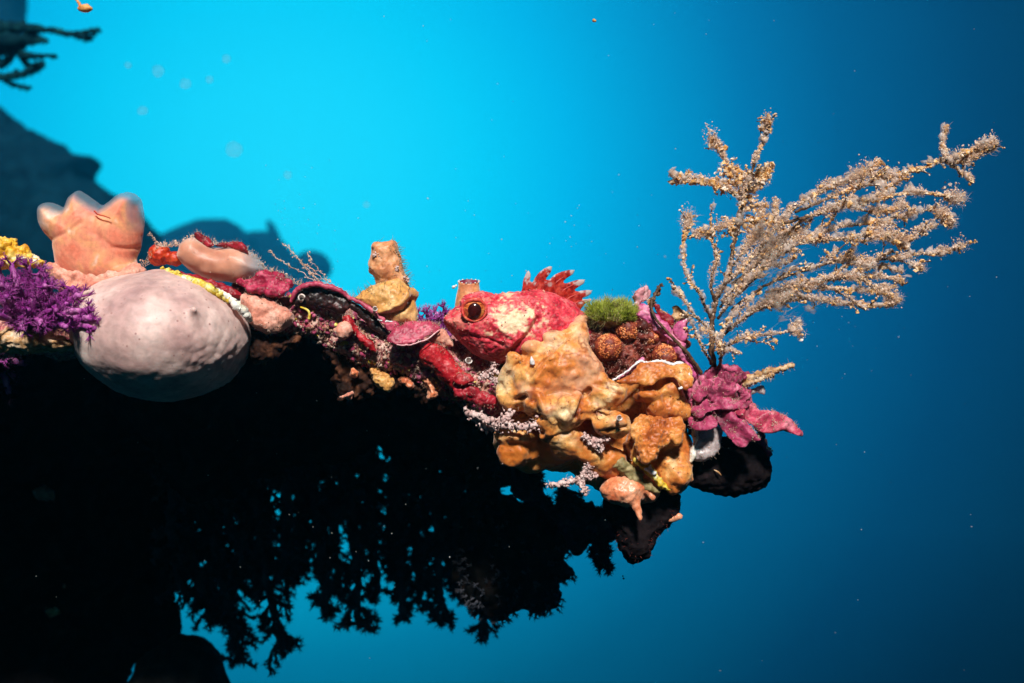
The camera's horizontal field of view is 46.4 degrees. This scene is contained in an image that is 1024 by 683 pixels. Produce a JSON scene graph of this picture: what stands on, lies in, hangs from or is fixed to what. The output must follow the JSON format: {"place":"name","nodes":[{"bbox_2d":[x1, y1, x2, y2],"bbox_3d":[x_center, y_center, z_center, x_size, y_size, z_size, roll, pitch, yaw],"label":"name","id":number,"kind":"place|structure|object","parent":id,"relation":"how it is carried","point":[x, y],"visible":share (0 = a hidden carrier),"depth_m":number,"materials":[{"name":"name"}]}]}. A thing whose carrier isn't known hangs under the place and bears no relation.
{"place":"outdoors","nodes":[
{"label":"outdoors","id":0,"kind":"place"},
{"bbox_2d":[0,0,29,33],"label":"distant pillar","id":1,"kind":"structure","parent":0,"point":[13,10],"depth_m":13.84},
{"bbox_2d":[0,18,101,92],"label":"distant coral","id":2,"kind":"object","parent":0,"point":[14,42],"visible":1,"depth_m":1.89},
{"bbox_2d":[0,106,168,313],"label":"distant outcrop","id":3,"kind":"object","parent":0,"point":[37,171],"visible":0.2,"depth_m":8.26,"materials":[{"name":"stone"}]},
{"bbox_2d":[76,0,92,12],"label":"drifting scrap","id":4,"kind":"object","parent":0,"point":[86,8],"visible":1,"depth_m":0.60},
{"bbox_2d":[0,354,197,682],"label":"reef wall","id":5,"kind":"structure","parent":0,"point":[85,537],"depth_m":1.00,"materials":[{"name":"stone"}]},
{"bbox_2d":[32,485,54,501],"bbox_3d":[-0.386,0.127,1.000,0.031,0.014,0.014,0,0,0],"label":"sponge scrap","id":6,"kind":"object","parent":5,"relation":"on","point":[45,492],"visible":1,"depth_m":0.99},
{"bbox_2d":[127,633,230,682],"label":"grey boulder","id":7,"kind":"object","parent":5,"relation":"on","point":[180,658],"visible":1,"depth_m":0.98,"materials":[{"name":"stone"}]},
{"bbox_2d":[158,510,221,627],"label":"black coral","id":8,"kind":"object","parent":5,"relation":"attached to","point":[205,558],"visible":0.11,"depth_m":1.06},
{"bbox_2d":[165,501,246,623],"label":"black coral","id":9,"kind":"object","parent":5,"relation":"attached to","point":[191,583],"visible":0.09,"depth_m":1.08},
{"bbox_2d":[182,487,257,634],"bbox_3d":[-0.280,0.177,1.072,0.118,0.167,0.095,0,0,32],"label":"black coral","id":10,"kind":"object","parent":5,"relation":"attached to","point":[240,598],"visible":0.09,"depth_m":1.07},
{"bbox_2d":[214,491,296,598],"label":"black coral","id":11,"kind":"object","parent":5,"relation":"attached to","point":[274,529],"visible":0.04,"depth_m":1.10},
{"bbox_2d":[220,480,304,593],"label":"black coral","id":12,"kind":"object","parent":11,"relation":"on","point":[269,498],"visible":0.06,"depth_m":1.08},
{"bbox_2d":[159,219,261,285],"bbox_3d":[-6.466,-0.505,24.697,3.134,4.068,1.930,0,0,0],"label":"distant outcrop","id":13,"kind":"object","parent":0,"point":[226,230],"visible":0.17,"depth_m":24.01,"materials":[{"name":"stone"}]},
{"bbox_2d":[247,231,331,295],"bbox_3d":[-5.000,-0.424,26.032,2.136,3.971,1.533,0,0,0],"label":"distant outcrop","id":14,"kind":"object","parent":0,"point":[266,241],"visible":0.17,"depth_m":25.43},
{"bbox_2d":[108,336,511,504],"bbox_3d":[-0.140,0.049,0.917,0.320,0.144,0.183,0,0,0],"label":"reef rock","id":15,"kind":"object","parent":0,"point":[262,414],"visible":0.48,"depth_m":0.84,"materials":[{"name":"stone"}]},
{"bbox_2d":[148,460,223,633],"bbox_3d":[-0.273,0.164,0.997,0.063,0.172,0.055,0,0,0],"label":"black coral","id":16,"kind":"object","parent":15,"relation":"hanging from","point":[201,599],"visible":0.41,"depth_m":1.00},
{"bbox_2d":[150,481,262,670],"bbox_3d":[-0.252,0.168,0.985,0.090,0.216,0.052,0,0,0],"label":"black coral","id":17,"kind":"object","parent":15,"relation":"hanging from","point":[238,633],"visible":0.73,"depth_m":0.98},
{"bbox_2d":[294,463,342,622],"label":"black coral","id":18,"kind":"object","parent":15,"relation":"hanging from","point":[322,571],"visible":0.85,"depth_m":0.97},
{"bbox_2d":[0,296,686,428],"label":"reef ledge","id":19,"kind":"object","parent":15,"relation":"on","point":[64,356],"visible":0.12,"depth_m":0.70,"materials":[{"name":"stone"}]},
{"bbox_2d":[0,353,35,406],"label":"soft coral","id":20,"kind":"object","parent":19,"relation":"on","point":[9,365],"visible":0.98,"depth_m":0.71},
{"bbox_2d":[0,236,44,270],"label":"golden sponge","id":21,"kind":"object","parent":19,"relation":"on","point":[10,247],"visible":0.87,"depth_m":0.70},
{"bbox_2d":[0,327,73,354],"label":"shelf edge","id":22,"kind":"object","parent":19,"relation":"attached to","point":[11,342],"visible":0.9,"depth_m":0.67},
{"bbox_2d":[0,252,100,341],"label":"soft coral","id":23,"kind":"object","parent":22,"relation":"on","point":[36,306],"visible":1,"depth_m":0.66},
{"bbox_2d":[69,269,250,401],"bbox_3d":[-0.204,-0.004,0.698,0.104,0.078,0.111,0,0,0],"label":"round sponge","id":24,"kind":"object","parent":19,"relation":"on","point":[161,335],"visible":0.94,"depth_m":0.66},
{"bbox_2d":[38,194,146,296],"bbox_3d":[-0.247,-0.056,0.706,0.066,0.066,0.033,0,0,0],"label":"sea squirt","id":25,"kind":"object","parent":24,"relation":"on","point":[92,244],"visible":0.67,"depth_m":0.69},
{"bbox_2d":[148,244,181,266],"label":"red sponge","id":26,"kind":"object","parent":24,"relation":"on","point":[162,256],"visible":1,"depth_m":0.70},
{"bbox_2d":[160,266,229,303],"bbox_3d":[-0.183,-0.033,0.683,0.047,0.023,0.012,0,0,17],"label":"yellow crust","id":27,"kind":"object","parent":24,"relation":"attached to","point":[210,288],"visible":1,"depth_m":0.68},
{"bbox_2d":[170,269,241,298],"bbox_3d":[-0.178,-0.034,0.693,0.044,0.018,0.010,0,0,0],"label":"maroon crust","id":28,"kind":"object","parent":24,"relation":"on","point":[232,292],"visible":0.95,"depth_m":0.69},
{"bbox_2d":[177,237,260,282],"bbox_3d":[-0.170,-0.048,0.702,0.052,0.027,0.023,0,0,0],"label":"tunicate","id":29,"kind":"object","parent":19,"relation":"on","point":[231,265],"visible":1,"depth_m":0.69},
{"bbox_2d":[194,232,213,246],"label":"red weed","id":30,"kind":"object","parent":29,"relation":"on","point":[198,236],"visible":1,"depth_m":0.70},
{"bbox_2d":[215,241,248,253],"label":"red weed","id":31,"kind":"object","parent":29,"relation":"on","point":[239,246],"visible":1,"depth_m":0.70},
{"bbox_2d":[236,269,293,297],"bbox_3d":[-0.144,-0.034,0.694,0.034,0.017,0.014,0,0,0],"label":"magenta weed","id":32,"kind":"object","parent":29,"relation":"attached to","point":[260,283],"visible":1,"depth_m":0.69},
{"bbox_2d":[217,288,252,321],"bbox_3d":[-0.163,-0.022,0.681,0.031,0.023,0.010,0,0,-11],"label":"white crust","id":33,"kind":"object","parent":19,"relation":"on","point":[241,309],"visible":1,"depth_m":0.68},
{"bbox_2d":[147,233,330,283],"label":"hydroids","id":34,"kind":"object","parent":19,"relation":"on","point":[304,265],"visible":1,"depth_m":0.70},
{"bbox_2d":[139,234,353,296],"bbox_3d":[-0.155,-0.045,0.701,0.127,0.042,0.016,0,0,0],"label":"algae fringe","id":35,"kind":"object","parent":19,"relation":"on","point":[176,244],"visible":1,"depth_m":0.70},
{"bbox_2d":[214,474,291,632],"bbox_3d":[-0.222,0.169,1.032,0.074,0.174,0.058,0,0,21],"label":"black coral","id":36,"kind":"object","parent":19,"relation":"hanging from","point":[245,586],"visible":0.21,"depth_m":1.03},
{"bbox_2d":[231,283,292,307],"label":"dark sponge","id":37,"kind":"object","parent":19,"relation":"on","point":[284,302],"visible":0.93,"depth_m":0.70},
{"bbox_2d":[217,474,308,677],"bbox_3d":[-0.212,0.169,0.978,0.088,0.206,0.063,0,0,-22],"label":"black coral","id":38,"kind":"object","parent":19,"relation":"hanging from","point":[285,645],"visible":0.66,"depth_m":0.97},
{"bbox_2d":[251,465,311,596],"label":"black coral","id":39,"kind":"object","parent":38,"relation":"on","point":[288,555],"visible":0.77,"depth_m":0.96},
{"bbox_2d":[240,294,294,334],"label":"pink sponge","id":40,"kind":"object","parent":19,"relation":"on","point":[259,311],"visible":0.99,"depth_m":0.69},
{"bbox_2d":[249,329,301,364],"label":"brown sponge","id":41,"kind":"object","parent":19,"relation":"on","point":[264,349],"visible":1,"depth_m":0.70},
{"bbox_2d":[275,463,331,602],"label":"black coral","id":42,"kind":"object","parent":19,"relation":"hanging from","point":[299,537],"visible":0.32,"depth_m":1.02},
{"bbox_2d":[267,471,343,591],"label":"black coral","id":43,"kind":"object","parent":19,"relation":"hanging from","point":[307,578],"visible":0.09,"depth_m":1.10},
{"bbox_2d":[290,481,351,577],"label":"black coral","id":44,"kind":"object","parent":19,"relation":"hanging from","point":[340,553],"visible":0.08,"depth_m":1.07},
{"bbox_2d":[333,321,352,339],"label":"pink sponge","id":45,"kind":"object","parent":19,"relation":"on","point":[343,330],"visible":1,"depth_m":0.69},
{"bbox_2d":[306,445,380,608],"bbox_3d":[-0.142,0.155,1.014,0.066,0.142,0.049,0,0,15],"label":"black coral","id":46,"kind":"object","parent":19,"relation":"hanging from","point":[341,567],"visible":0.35,"depth_m":1.01},
{"bbox_2d":[342,315,375,351],"bbox_3d":[-0.089,-0.005,0.695,0.020,0.022,0.007,0,0,0],"label":"red weed","id":47,"kind":"object","parent":19,"relation":"on","point":[367,343],"visible":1,"depth_m":0.69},
{"bbox_2d":[341,445,396,607],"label":"black coral","id":48,"kind":"object","parent":19,"relation":"hanging from","point":[372,539],"visible":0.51,"depth_m":1.03},
{"bbox_2d":[339,460,408,565],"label":"black coral","id":49,"kind":"object","parent":19,"relation":"hanging from","point":[348,552],"visible":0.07,"depth_m":1.12},
{"bbox_2d":[250,295,508,417],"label":"turf","id":50,"kind":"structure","parent":19,"relation":"on","point":[384,356],"depth_m":0.70,"materials":[{"name":"plant"}]},
{"bbox_2d":[370,367,394,391],"bbox_3d":[-0.076,0.023,0.706,0.015,0.015,0.012,0,0,0],"label":"sponge nub","id":51,"kind":"object","parent":19,"relation":"hanging from","point":[381,379],"visible":1,"depth_m":0.70},
{"bbox_2d":[254,291,511,417],"bbox_3d":[-0.079,0.013,0.720,0.162,0.086,0.047,0,0,0],"label":"coral rubble","id":52,"kind":"object","parent":19,"relation":"on","point":[427,373],"visible":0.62,"depth_m":0.70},
{"bbox_2d":[289,281,350,313],"bbox_3d":[-0.111,-0.026,0.696,0.037,0.019,0.011,0,0,0],"label":"shell plate","id":53,"kind":"object","parent":52,"relation":"on","point":[334,298],"visible":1,"depth_m":0.69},
{"bbox_2d":[351,236,418,324],"bbox_3d":[-0.076,-0.035,0.702,0.043,0.055,0.036,0,0,0],"label":"tube sponge","id":54,"kind":"object","parent":19,"relation":"on","point":[389,299],"visible":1,"depth_m":0.69},
{"bbox_2d":[349,297,387,334],"bbox_3d":[-0.083,-0.015,0.695,0.025,0.023,0.009,0,0,0],"label":"shell plate","id":55,"kind":"object","parent":54,"relation":"attached to","point":[368,317],"visible":1,"depth_m":0.69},
{"bbox_2d":[313,339,461,417],"bbox_3d":[-0.074,0.019,0.719,0.089,0.053,0.026,0,0,0],"label":"brown sponge","id":56,"kind":"object","parent":19,"relation":"on","point":[362,386],"visible":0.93,"depth_m":0.71},
{"bbox_2d":[398,376,414,389],"bbox_3d":[-0.062,0.025,0.706,0.010,0.008,0.010,0,0,20],"label":"sponge nub","id":57,"kind":"object","parent":56,"relation":"attached to","point":[407,382],"visible":1,"depth_m":0.70},
{"bbox_2d":[367,446,415,626],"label":"black coral","id":58,"kind":"object","parent":19,"relation":"hanging from","point":[401,530],"visible":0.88,"depth_m":0.98},
{"bbox_2d":[289,294,498,410],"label":"sponge crumbs","id":59,"kind":"object","parent":19,"relation":"on","point":[362,345],"visible":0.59,"depth_m":0.70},
{"bbox_2d":[365,472,440,598],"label":"black coral","id":60,"kind":"object","parent":19,"relation":"hanging from","point":[389,516],"visible":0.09,"depth_m":1.08},
{"bbox_2d":[389,459,441,611],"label":"black coral","id":61,"kind":"object","parent":19,"relation":"hanging from","point":[418,589],"visible":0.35,"depth_m":1.02},
{"bbox_2d":[423,376,437,399],"bbox_3d":[-0.048,0.027,0.706,0.009,0.016,0.010,0,0,0],"label":"sponge nub","id":62,"kind":"object","parent":19,"relation":"hanging from","point":[432,392],"visible":1,"depth_m":0.70},
{"bbox_2d":[417,300,452,337],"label":"soft coral","id":63,"kind":"object","parent":19,"relation":"on","point":[437,316],"visible":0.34,"depth_m":0.73},
{"bbox_2d":[421,465,465,590],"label":"black coral","id":64,"kind":"object","parent":19,"relation":"hanging from","point":[444,585],"visible":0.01,"depth_m":1.06},
{"bbox_2d":[419,342,468,389],"bbox_3d":[-0.040,0.015,0.697,0.030,0.030,0.017,0,0,0],"label":"red pad","id":65,"kind":"object","parent":19,"relation":"attached to","point":[437,362],"visible":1,"depth_m":0.69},
{"bbox_2d":[387,320,439,345],"bbox_3d":[-0.057,-0.005,0.690,0.031,0.015,0.012,0,0,-9],"label":"rose plate","id":66,"kind":"object","parent":65,"relation":"on","point":[408,333],"visible":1,"depth_m":0.69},
{"bbox_2d":[377,319,399,331],"bbox_3d":[-0.072,-0.009,0.693,0.013,0.008,0.005,0,0,0],"label":"rose plate","id":67,"kind":"object","parent":66,"relation":"on","point":[389,326],"visible":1,"depth_m":0.69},
{"bbox_2d":[428,329,452,346],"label":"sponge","id":68,"kind":"object","parent":65,"relation":"on","point":[441,336],"visible":1,"depth_m":0.69},
{"bbox_2d":[452,373,473,385],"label":"red weed","id":69,"kind":"object","parent":65,"relation":"attached to","point":[460,379],"visible":1,"depth_m":0.69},
{"bbox_2d":[444,476,465,607],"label":"black coral","id":70,"kind":"object","parent":19,"relation":"hanging from","point":[455,487],"visible":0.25,"depth_m":1.01},
{"bbox_2d":[455,278,479,306],"bbox_3d":[-0.026,-0.027,0.711,0.017,0.022,0.015,0,0,0],"label":"vase tunicate","id":71,"kind":"object","parent":19,"relation":"on","point":[466,286],"visible":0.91,"depth_m":0.71},
{"bbox_2d":[453,384,496,409],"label":"red weed","id":72,"kind":"object","parent":19,"relation":"attached to","point":[469,389],"visible":1,"depth_m":0.69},
{"bbox_2d":[493,315,683,490],"bbox_3d":[0.047,0.038,0.698,0.116,0.108,0.070,0,0,0],"label":"orange sponge","id":73,"kind":"object","parent":19,"relation":"on","point":[583,387],"visible":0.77,"depth_m":0.67},
{"bbox_2d":[478,362,498,385],"bbox_3d":[-0.013,0.019,0.688,0.016,0.014,0.009,0,0,30],"label":"bryozoan","id":74,"kind":"object","parent":73,"relation":"attached to","point":[490,373],"visible":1,"depth_m":0.69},
{"bbox_2d":[463,406,542,435],"bbox_3d":[-0.002,0.047,0.681,0.061,0.020,0.019,0,0,30],"label":"bryozoan","id":75,"kind":"object","parent":73,"relation":"attached to","point":[485,422],"visible":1,"depth_m":0.68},
{"bbox_2d":[443,266,592,363],"bbox_3d":[0.014,-0.012,0.702,0.109,0.065,0.041,0,0,-7],"label":"scorpionfish","id":76,"kind":"object","parent":73,"relation":"on","point":[472,321],"visible":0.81,"depth_m":0.69,"materials":[{"name":"red"}]},
{"bbox_2d":[545,462,598,495],"bbox_3d":[0.033,0.077,0.677,0.031,0.019,0.013,0,0,7],"label":"bryozoan","id":77,"kind":"object","parent":73,"relation":"attached to","point":[586,472],"visible":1,"depth_m":0.68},
{"bbox_2d":[580,432,610,452],"bbox_3d":[0.047,0.057,0.671,0.018,0.012,0.009,0,0,0],"label":"bryozoan","id":78,"kind":"object","parent":73,"relation":"attached to","point":[596,443],"visible":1,"depth_m":0.67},
{"bbox_2d":[595,333,621,361],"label":"cup coral","id":79,"kind":"object","parent":73,"relation":"attached to","point":[608,347],"visible":0.94,"depth_m":0.68},
{"bbox_2d":[600,471,660,520],"bbox_3d":[0.068,0.088,0.686,0.036,0.028,0.026,0,0,0],"label":"dripping sponge","id":80,"kind":"object","parent":73,"relation":"attached to","point":[623,491],"visible":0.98,"depth_m":0.68},
{"bbox_2d":[613,457,659,493],"bbox_3d":[0.067,0.074,0.682,0.035,0.026,0.010,0,0,0],"label":"olive crust","id":81,"kind":"object","parent":73,"relation":"attached to","point":[624,467],"visible":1,"depth_m":0.68},
{"bbox_2d":[601,490,680,567],"bbox_3d":[0.076,0.108,0.703,0.049,0.053,0.029,0,0,0],"label":"dark sponge","id":82,"kind":"object","parent":73,"relation":"hanging from","point":[635,538],"visible":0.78,"depth_m":0.69},
{"bbox_2d":[612,357,693,389],"bbox_3d":[0.080,0.018,0.677,0.047,0.019,0.013,0,0,0],"label":"rimmed plate","id":83,"kind":"object","parent":73,"relation":"attached to","point":[647,373],"visible":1,"depth_m":0.68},
{"bbox_2d":[651,343,676,362],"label":"cup coral","id":84,"kind":"object","parent":73,"relation":"attached to","point":[665,351],"visible":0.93,"depth_m":0.68},
{"bbox_2d":[589,319,690,379],"bbox_3d":[0.072,0.003,0.702,0.068,0.045,0.037,0,0,0],"label":"brown crust","id":85,"kind":"object","parent":19,"relation":"on","point":[638,343],"visible":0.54,"depth_m":0.69},
{"bbox_2d":[579,293,641,332],"bbox_3d":[0.057,-0.016,0.692,0.039,0.026,0.034,0,0,0],"label":"green weed","id":86,"kind":"object","parent":85,"relation":"on","point":[608,313],"visible":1,"depth_m":0.69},
{"bbox_2d":[635,303,698,380],"bbox_3d":[0.089,0.001,0.694,0.038,0.046,0.019,0,0,0],"label":"pink crust","id":87,"kind":"object","parent":85,"relation":"attached to","point":[644,313],"visible":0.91,"depth_m":0.69},
{"bbox_2d":[632,285,650,306],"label":"pink leaf","id":88,"kind":"object","parent":87,"relation":"on","point":[642,293],"visible":1,"depth_m":0.69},
{"bbox_2d":[653,304,673,325],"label":"maroon leaf","id":89,"kind":"object","parent":87,"relation":"on","point":[662,314],"visible":0.99,"depth_m":0.69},
{"bbox_2d":[673,318,688,341],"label":"pink leaf","id":90,"kind":"object","parent":87,"relation":"on","point":[680,332],"visible":1,"depth_m":0.69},
{"bbox_2d":[671,305,690,321],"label":"tan leaf","id":91,"kind":"object","parent":87,"relation":"on","point":[676,313],"visible":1,"depth_m":0.69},
{"bbox_2d":[590,321,689,378],"bbox_3d":[0.072,0.002,0.700,0.068,0.048,0.034,0,0,0],"label":"fuzz","id":92,"kind":"object","parent":19,"relation":"on","point":[625,353],"visible":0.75,"depth_m":0.69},
{"bbox_2d":[615,321,638,342],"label":"cup coral","id":93,"kind":"object","parent":92,"relation":"attached to","point":[627,332],"visible":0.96,"depth_m":0.69},
{"bbox_2d":[647,331,659,344],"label":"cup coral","id":94,"kind":"object","parent":92,"relation":"attached to","point":[654,338],"visible":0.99,"depth_m":0.69},
{"bbox_2d":[684,364,752,436],"bbox_3d":[0.119,0.035,0.697,0.044,0.044,0.035,0,0,0],"label":"magenta crust","id":95,"kind":"object","parent":19,"relation":"on","point":[728,373],"visible":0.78,"depth_m":0.69},
{"bbox_2d":[199,230,800,442],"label":"coral","id":96,"kind":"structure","parent":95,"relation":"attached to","point":[488,391],"depth_m":0.69},
{"bbox_2d":[649,283,702,374],"bbox_3d":[0.095,-0.007,0.687,0.032,0.053,0.010,0,0,0],"label":"thin stalk","id":97,"kind":"object","parent":95,"relation":"on","point":[671,336],"visible":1,"depth_m":0.69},
{"bbox_2d":[691,425,722,461],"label":"glassy sponge","id":98,"kind":"object","parent":95,"relation":"attached to","point":[703,445],"visible":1,"depth_m":0.69},
{"bbox_2d":[692,377,741,401],"bbox_3d":[0.117,0.027,0.684,0.029,0.014,0.011,0,0,-15],"label":"magenta plate","id":99,"kind":"object","parent":95,"relation":"attached to","point":[716,381],"visible":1,"depth_m":0.68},
{"bbox_2d":[691,397,750,417],"bbox_3d":[0.119,0.037,0.681,0.034,0.012,0.011,0,0,-10],"label":"magenta plate","id":100,"kind":"object","parent":95,"relation":"attached to","point":[723,403],"visible":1,"depth_m":0.68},
{"bbox_2d":[714,410,760,446],"bbox_3d":[0.127,0.050,0.678,0.028,0.021,0.012,0,0,37],"label":"magenta leaf","id":101,"kind":"object","parent":95,"relation":"attached to","point":[742,435],"visible":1,"depth_m":0.68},
{"bbox_2d":[734,403,802,435],"bbox_3d":[0.146,0.045,0.683,0.039,0.018,0.018,0,0,8],"label":"magenta leaf","id":102,"kind":"object","parent":95,"relation":"attached to","point":[752,412],"visible":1,"depth_m":0.68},
{"bbox_2d":[742,361,794,394],"bbox_3d":[0.145,0.021,0.690,0.035,0.023,0.013,0,0,21],"label":"twig","id":103,"kind":"object","parent":95,"relation":"on","point":[757,376],"visible":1,"depth_m":0.69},
{"bbox_2d":[666,108,1004,368],"bbox_3d":[0.190,-0.058,0.696,0.204,0.154,0.053,0,0,0],"label":"feather bush","id":104,"kind":"object","parent":95,"relation":"on","point":[769,254],"visible":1,"depth_m":0.69,"materials":[{"name":"beige plant"}]},
{"bbox_2d":[689,431,772,497],"bbox_3d":[0.129,0.071,0.710,0.053,0.043,0.031,0,0,0],"label":"dark sponge","id":105,"kind":"object","parent":19,"relation":"on","point":[731,469],"visible":0.84,"depth_m":0.70},
{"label":"purple crust","id":106,"kind":"object","parent":19,"relation":"hanging from","visible":0},
{"bbox_2d":[551,485,605,520],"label":"purple coral","id":107,"kind":"object","parent":106,"relation":"on","point":[565,496],"visible":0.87,"depth_m":0.81},
{"bbox_2d":[574,524,616,576],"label":"coral","id":108,"kind":"object","parent":106,"relation":"on","point":[600,553],"visible":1,"depth_m":0.79},
{"bbox_2d":[317,463,384,540],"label":"black coral","id":109,"kind":"object","parent":15,"relation":"hanging from","point":[335,473],"visible":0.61,"depth_m":0.99},
{"bbox_2d":[325,453,384,637],"bbox_3d":[-0.131,0.155,0.975,0.050,0.169,0.052,0,0,-37],"label":"black coral","id":110,"kind":"object","parent":15,"relation":"hanging from","point":[352,510],"visible":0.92,"depth_m":0.97},
{"bbox_2d":[377,452,450,540],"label":"black coral","id":111,"kind":"object","parent":15,"relation":"hanging from","point":[408,479],"visible":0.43,"depth_m":0.98},
{"bbox_2d":[399,454,458,632],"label":"black coral","id":112,"kind":"object","parent":15,"relation":"hanging from","point":[438,548],"visible":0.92,"depth_m":0.97},
{"bbox_2d":[433,470,503,647],"bbox_3d":[-0.031,0.166,0.966,0.066,0.163,0.052,0,0,0],"label":"black coral","id":113,"kind":"object","parent":15,"relation":"hanging from","point":[483,628],"visible":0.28,"depth_m":0.96},
{"bbox_2d":[447,415,578,626],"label":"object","id":114,"kind":"object","parent":15,"relation":"hanging from","point":[495,577],"visible":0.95,"depth_m":0.82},
{"bbox_2d":[518,471,557,527],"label":"purple coral","id":115,"kind":"object","parent":114,"relation":"on","point":[537,479],"visible":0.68,"depth_m":0.82},
{"bbox_2d":[0,0,1023,682],"label":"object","id":116,"kind":"structure","parent":0,"point":[189,110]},
{"bbox_2d":[623,359,693,495],"bbox_3d":[0.085,0.048,0.687,0.042,0.081,0.047,0,0,0],"label":"ruffled sponge","id":117,"kind":"object","parent":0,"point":[657,435],"visible":0.97,"depth_m":0.68},
{"bbox_2d":[176,230,797,491],"bbox_3d":[-0.017,0.010,0.689,0.360,0.151,0.052,0,0,0],"label":"sediment","id":118,"kind":"object","parent":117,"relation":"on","point":[647,301],"visible":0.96,"depth_m":0.69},
{"bbox_2d":[633,457,670,490],"bbox_3d":[0.080,0.075,0.679,0.022,0.020,0.009,0,0,0],"label":"yellow crust","id":119,"kind":"object","parent":117,"relation":"attached to","point":[649,470],"visible":1,"depth_m":0.68},
{"bbox_2d":[689,429,698,462],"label":"white sponge","id":120,"kind":"object","parent":117,"relation":"attached to","point":[692,457],"visible":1,"depth_m":0.69},
{"bbox_2d":[688,413,717,430],"bbox_3d":[0.109,0.045,0.679,0.016,0.010,0.010,0,0,-8],"label":"magenta plate","id":121,"kind":"object","parent":117,"relation":"attached to","point":[706,422],"visible":1,"depth_m":0.68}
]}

